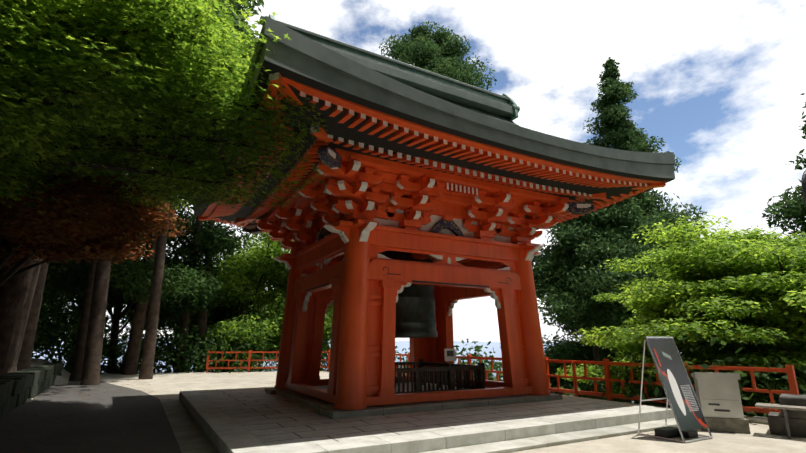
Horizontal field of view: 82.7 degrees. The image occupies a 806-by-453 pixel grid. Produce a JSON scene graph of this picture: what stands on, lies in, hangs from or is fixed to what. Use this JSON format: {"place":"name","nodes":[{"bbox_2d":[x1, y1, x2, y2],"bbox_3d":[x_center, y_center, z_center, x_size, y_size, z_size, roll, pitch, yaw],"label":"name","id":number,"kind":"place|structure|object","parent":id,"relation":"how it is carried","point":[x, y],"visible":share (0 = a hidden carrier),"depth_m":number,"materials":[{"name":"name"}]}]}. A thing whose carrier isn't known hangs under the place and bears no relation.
{"place":"outdoors","nodes":[
{"label":"outdoors","id":0,"kind":"place"},
{"bbox_2d":[0,381,181,452],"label":"path","id":1,"kind":"structure","parent":0,"point":[72,438],"depth_m":8.25,"materials":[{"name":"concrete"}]},
{"bbox_2d":[0,362,62,417],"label":"stone wall","id":2,"kind":"structure","parent":1,"relation":"on","point":[18,388],"depth_m":10.87,"materials":[{"name":"grey stone"}]},
{"bbox_2d":[0,379,169,452],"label":"fallen leaves","id":3,"kind":"object","parent":1,"relation":"on","point":[81,424],"visible":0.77,"depth_m":8.50,"materials":[{"name":"brown plant"}]},
{"bbox_2d":[260,14,519,125],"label":"roof ridge","id":4,"kind":"structure","parent":0,"point":[459,92],"depth_m":12.78,"materials":[{"name":"grey metal"}]},
{"bbox_2d":[27,338,805,452],"bbox_3d":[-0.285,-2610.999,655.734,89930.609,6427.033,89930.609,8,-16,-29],"label":"terrain","id":5,"kind":"structure","parent":0,"point":[760,438],"depth_m":7.89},
{"bbox_2d":[17,257,48,370],"bbox_3d":[-11.527,-7.916,16.218,4.354,26.558,3.866,8,-16,-29],"label":"trunk","id":6,"kind":"object","parent":5,"relation":"on","point":[24,359],"visible":0.06,"depth_m":13.87,"materials":[{"name":"brown wood"}]},
{"bbox_2d":[0,247,85,353],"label":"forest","id":7,"kind":"object","parent":5,"relation":"on","point":[50,333],"visible":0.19,"depth_m":18.97,"materials":[{"name":"green plant"}]},
{"bbox_2d":[69,255,97,380],"bbox_3d":[-12.527,-6.615,20.926,4.446,27.501,5.014,-4,-15,14],"label":"trunk","id":8,"kind":"object","parent":5,"relation":"on","point":[77,366],"visible":0.04,"depth_m":17.69,"materials":[{"name":"brown wood"}]},
{"bbox_2d":[0,157,194,285],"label":"foliage","id":9,"kind":"object","parent":5,"relation":"on","point":[67,235],"depth_m":9.53,"materials":[{"name":"brown plant"}]},
{"bbox_2d":[33,199,187,370],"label":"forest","id":10,"kind":"object","parent":5,"relation":"on","point":[62,309],"depth_m":25.81,"materials":[{"name":"green plant"}]},
{"bbox_2d":[0,0,247,374],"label":"cedar","id":11,"kind":"object","parent":5,"relation":"on","point":[17,292],"depth_m":11.98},
{"bbox_2d":[41,180,264,372],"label":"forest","id":12,"kind":"object","parent":5,"relation":"on","point":[176,291],"depth_m":22.59,"materials":[{"name":"green plant"}]},
{"bbox_2d":[80,0,247,384],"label":"cedar","id":13,"kind":"object","parent":5,"relation":"on","point":[93,355],"depth_m":15.96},
{"bbox_2d":[0,0,327,211],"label":"maple","id":14,"kind":"object","parent":5,"relation":"on","point":[206,65],"depth_m":6.19,"materials":[{"name":"green plant"}]},
{"bbox_2d":[121,41,253,374],"bbox_3d":[-12.169,-6.673,23.505,10.309,28.870,9.658,8,-16,-29],"label":"cedar","id":15,"kind":"object","parent":5,"relation":"on","point":[130,367],"depth_m":20.86,"materials":[{"name":"brown plant"}]},
{"bbox_2d":[120,199,258,367],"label":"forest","id":16,"kind":"object","parent":5,"relation":"on","point":[180,242],"depth_m":27.84,"materials":[{"name":"green plant"}]},
{"bbox_2d":[138,0,266,379],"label":"cedar","id":17,"kind":"object","parent":5,"relation":"on","point":[147,360],"depth_m":18.66,"materials":[{"name":"brown plant"}]},
{"bbox_2d":[173,24,258,372],"bbox_3d":[-11.170,-3.702,25.471,6.037,26.127,9.765,-3,-14,11],"label":"cedar","id":18,"kind":"object","parent":5,"relation":"on","point":[185,318],"depth_m":23.91,"materials":[{"name":"brown plant"}]},
{"bbox_2d":[193,23,250,371],"bbox_3d":[-11.231,-3.072,26.809,8.306,27.114,8.049,8,-16,-29],"label":"trunk","id":19,"kind":"object","parent":5,"relation":"on","point":[202,322],"depth_m":24.79,"materials":[{"name":"brown plant"}]},
{"bbox_2d":[190,232,290,371],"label":"tree","id":20,"kind":"object","parent":5,"relation":"on","point":[239,272],"depth_m":25.90,"materials":[{"name":"green plant"}]},
{"bbox_2d":[206,350,327,372],"bbox_3d":[-6.525,6.594,22.407,5.803,1.060,0.095,3,-14,-10],"label":"railing","id":21,"kind":"object","parent":5,"relation":"on","point":[249,360],"visible":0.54,"depth_m":22.18,"materials":[{"name":"paint"}]},
{"bbox_2d":[224,232,332,366],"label":"tree","id":22,"kind":"object","parent":5,"relation":"on","point":[276,281],"depth_m":26.31,"materials":[{"name":"green plant"}]},
{"bbox_2d":[203,390,483,447],"bbox_3d":[-0.297,4.081,10.146,7.860,0.490,8.110,8,-16,-29],"label":"stone platform","id":23,"kind":"object","parent":5,"relation":"on","point":[321,447],"depth_m":6.55,"materials":[{"name":"grey stone"}]},
{"bbox_2d":[200,389,637,448],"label":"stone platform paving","id":24,"kind":"structure","parent":23,"relation":"on","point":[273,421],"depth_m":7.70,"materials":[{"name":"stone"}]},
{"bbox_2d":[265,381,562,418],"bbox_3d":[0.023,3.939,10.812,5.370,0.100,4.720,8,-16,-29],"label":"stone base","id":25,"kind":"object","parent":24,"relation":"on","point":[329,410],"depth_m":8.87,"materials":[{"name":"grey stone"}]},
{"bbox_2d":[286,393,525,414],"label":"bell tower plinth joints","id":26,"kind":"object","parent":25,"relation":"attached to","point":[383,408],"visible":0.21,"depth_m":8.85,"materials":[{"name":"stone"}]},
{"bbox_2d":[273,219,550,409],"bbox_3d":[0.023,2.114,11.271,5.639,3.696,5.239,8,-16,-29],"label":"bell tower frame","id":27,"kind":"object","parent":25,"relation":"on","point":[363,283],"visible":0.92,"depth_m":9.88,"materials":[{"name":"red wood"}]},
{"bbox_2d":[244,146,593,262],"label":"roof brackets","id":28,"kind":"object","parent":27,"relation":"on","point":[382,192],"visible":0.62,"depth_m":9.86,"materials":[{"name":"red wood"}]},
{"bbox_2d":[198,72,665,232],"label":"roof eaves","id":29,"kind":"object","parent":28,"relation":"on","point":[461,146],"visible":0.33,"depth_m":8.53,"materials":[{"name":"wood"}]},
{"bbox_2d":[194,16,674,229],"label":"roof","id":30,"kind":"structure","parent":27,"relation":"on","point":[301,59],"depth_m":7.62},
{"bbox_2d":[380,250,436,337],"bbox_3d":[0.023,1.427,11.443,1.630,2.620,1.630,8,-16,-29],"label":"temple bell","id":31,"kind":"object","parent":30,"relation":"attached to","point":[415,310],"visible":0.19,"depth_m":10.64,"materials":[{"name":"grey metal"}]},
{"bbox_2d":[394,359,484,393],"bbox_3d":[0.023,3.580,10.902,2.700,0.680,2.700,8,-16,-29],"label":"fence","id":32,"kind":"object","parent":25,"relation":"on","point":[423,373],"visible":0.44,"depth_m":10.10,"materials":[{"name":"black wood"}]},
{"bbox_2d":[444,349,455,366],"bbox_3d":[1.034,2.904,10.108,0.300,0.405,0.042,8,-16,-29],"label":"fence notice","id":33,"kind":"object","parent":32,"relation":"attached to","point":[449,355],"visible":0.88,"depth_m":10.10,"materials":[{"name":"white"}]},
{"bbox_2d":[31,281,805,416],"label":"undergrowth shrubs","id":34,"kind":"object","parent":5,"relation":"on","point":[635,390],"visible":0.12,"depth_m":21.08,"materials":[{"name":"green plant"}]},
{"bbox_2d":[160,387,677,452],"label":"stone platform kerbs","id":35,"kind":"structure","parent":5,"relation":"on","point":[222,431],"depth_m":6.78,"materials":[{"name":"stone"}]},
{"bbox_2d":[379,21,496,90],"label":"tree","id":36,"kind":"object","parent":5,"relation":"on","point":[443,55],"depth_m":35.11,"materials":[{"name":"green plant"}]},
{"bbox_2d":[328,350,798,413],"bbox_3d":[1.600,4.851,15.468,0.139,1.060,18.679,10,-17,-34],"label":"railing","id":37,"kind":"object","parent":5,"relation":"on","point":[789,370],"visible":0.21,"depth_m":10.59,"materials":[{"name":"paint"}]},
{"bbox_2d":[572,361,577,396],"bbox_3d":[4.191,3.786,11.147,0.086,0.960,0.090,8,-16,-29],"label":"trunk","id":38,"kind":"object","parent":5,"relation":"on","point":[574,379],"visible":0.79,"depth_m":11.14,"materials":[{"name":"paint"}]},
{"bbox_2d":[531,207,653,399],"bbox_3d":[8.805,5.815,21.919,7.513,16.567,7.887,8,-16,-29],"label":"tree","id":39,"kind":"object","parent":5,"relation":"on","point":[549,274],"depth_m":21.21,"materials":[{"name":"green plant"}]},
{"bbox_2d":[542,331,645,402],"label":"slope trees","id":40,"kind":"object","parent":5,"relation":"on","point":[571,350],"depth_m":26.37,"materials":[{"name":"green plant"}]},
{"bbox_2d":[554,199,669,401],"bbox_3d":[12.351,6.832,23.901,7.335,21.384,7.856,8,-16,-29],"label":"tree","id":41,"kind":"object","parent":5,"relation":"on","point":[635,239],"depth_m":24.02,"materials":[{"name":"green plant"}]},
{"bbox_2d":[558,196,671,395],"bbox_3d":[10.811,6.086,20.214,8.096,18.136,8.741,8,-16,-29],"label":"tree","id":42,"kind":"object","parent":5,"relation":"on","point":[629,217],"depth_m":20.30,"materials":[{"name":"green plant"}]},
{"bbox_2d":[540,57,706,404],"bbox_3d":[14.280,4.712,28.226,9.385,33.697,9.672,8,-16,-29],"label":"tall cedar","id":43,"kind":"object","parent":5,"relation":"on","point":[612,132],"depth_m":29.87,"materials":[{"name":"green plant"}]},
{"bbox_2d":[606,192,694,356],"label":"tree","id":44,"kind":"object","parent":5,"relation":"on","point":[648,215],"visible":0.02,"depth_m":25.04,"materials":[{"name":"green plant"}]},
{"bbox_2d":[555,214,778,405],"bbox_3d":[7.198,3.600,12.685,7.570,7.111,5.483,17,-22,-49],"label":"maple","id":45,"kind":"object","parent":5,"relation":"on","point":[631,340],"depth_m":11.63,"materials":[{"name":"green plant"}]},
{"bbox_2d":[637,337,712,442],"bbox_3d":[4.232,2.541,7.320,0.748,1.518,0.756,8,-16,-29],"label":"sign board","id":46,"kind":"object","parent":5,"relation":"on","point":[673,376],"visible":0.96,"depth_m":7.14,"materials":[{"name":"black metal"}]},
{"bbox_2d":[654,349,697,410],"bbox_3d":[4.301,2.404,7.213,0.574,0.928,0.248,8,-16,-29],"label":"sign lettering","id":47,"kind":"object","parent":46,"relation":"attached to","point":[667,355],"visible":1,"depth_m":7.23},
{"bbox_2d":[599,399,767,424],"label":"railing kerb","id":48,"kind":"structure","parent":5,"relation":"on","point":[758,420],"depth_m":8.36,"materials":[{"name":"stone"}]},
{"bbox_2d":[591,236,802,364],"bbox_3d":[10.508,5.708,14.850,5.820,10.381,7.021,8,-16,-29],"label":"maple","id":49,"kind":"object","parent":5,"relation":"on","point":[605,297],"depth_m":16.46,"materials":[{"name":"green plant"}]},
{"bbox_2d":[691,372,750,433],"bbox_3d":[5.353,2.958,7.769,0.660,0.940,0.460,-6,-15,23],"label":"utility cabinet","id":50,"kind":"object","parent":5,"relation":"on","point":[718,396],"visible":0.81,"depth_m":7.60,"materials":[{"name":"beige metal"}]},
{"bbox_2d":[648,225,805,417],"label":"maple","id":51,"kind":"object","parent":5,"relation":"on","point":[760,275],"depth_m":10.53,"materials":[{"name":"green plant"}]},
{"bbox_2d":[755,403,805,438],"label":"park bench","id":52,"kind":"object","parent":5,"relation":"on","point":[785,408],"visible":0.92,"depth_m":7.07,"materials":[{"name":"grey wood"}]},
{"bbox_2d":[761,93,805,241],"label":"tree","id":53,"kind":"object","parent":5,"relation":"on","point":[795,209],"visible":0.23,"depth_m":15.82,"materials":[{"name":"green plant"}]},
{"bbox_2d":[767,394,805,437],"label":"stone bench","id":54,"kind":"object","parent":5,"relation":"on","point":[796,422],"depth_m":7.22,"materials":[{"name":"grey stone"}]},
{"bbox_2d":[801,170,805,204],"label":"street lamp","id":55,"kind":"object","parent":5,"relation":"on","point":[803,181],"visible":1,"depth_m":8.49,"materials":[{"name":"grey"}]},
{"bbox_2d":[59,0,805,341],"label":"sky","id":56,"kind":"structure","parent":0,"point":[722,82],"materials":[{"name":"white"}]}
]}

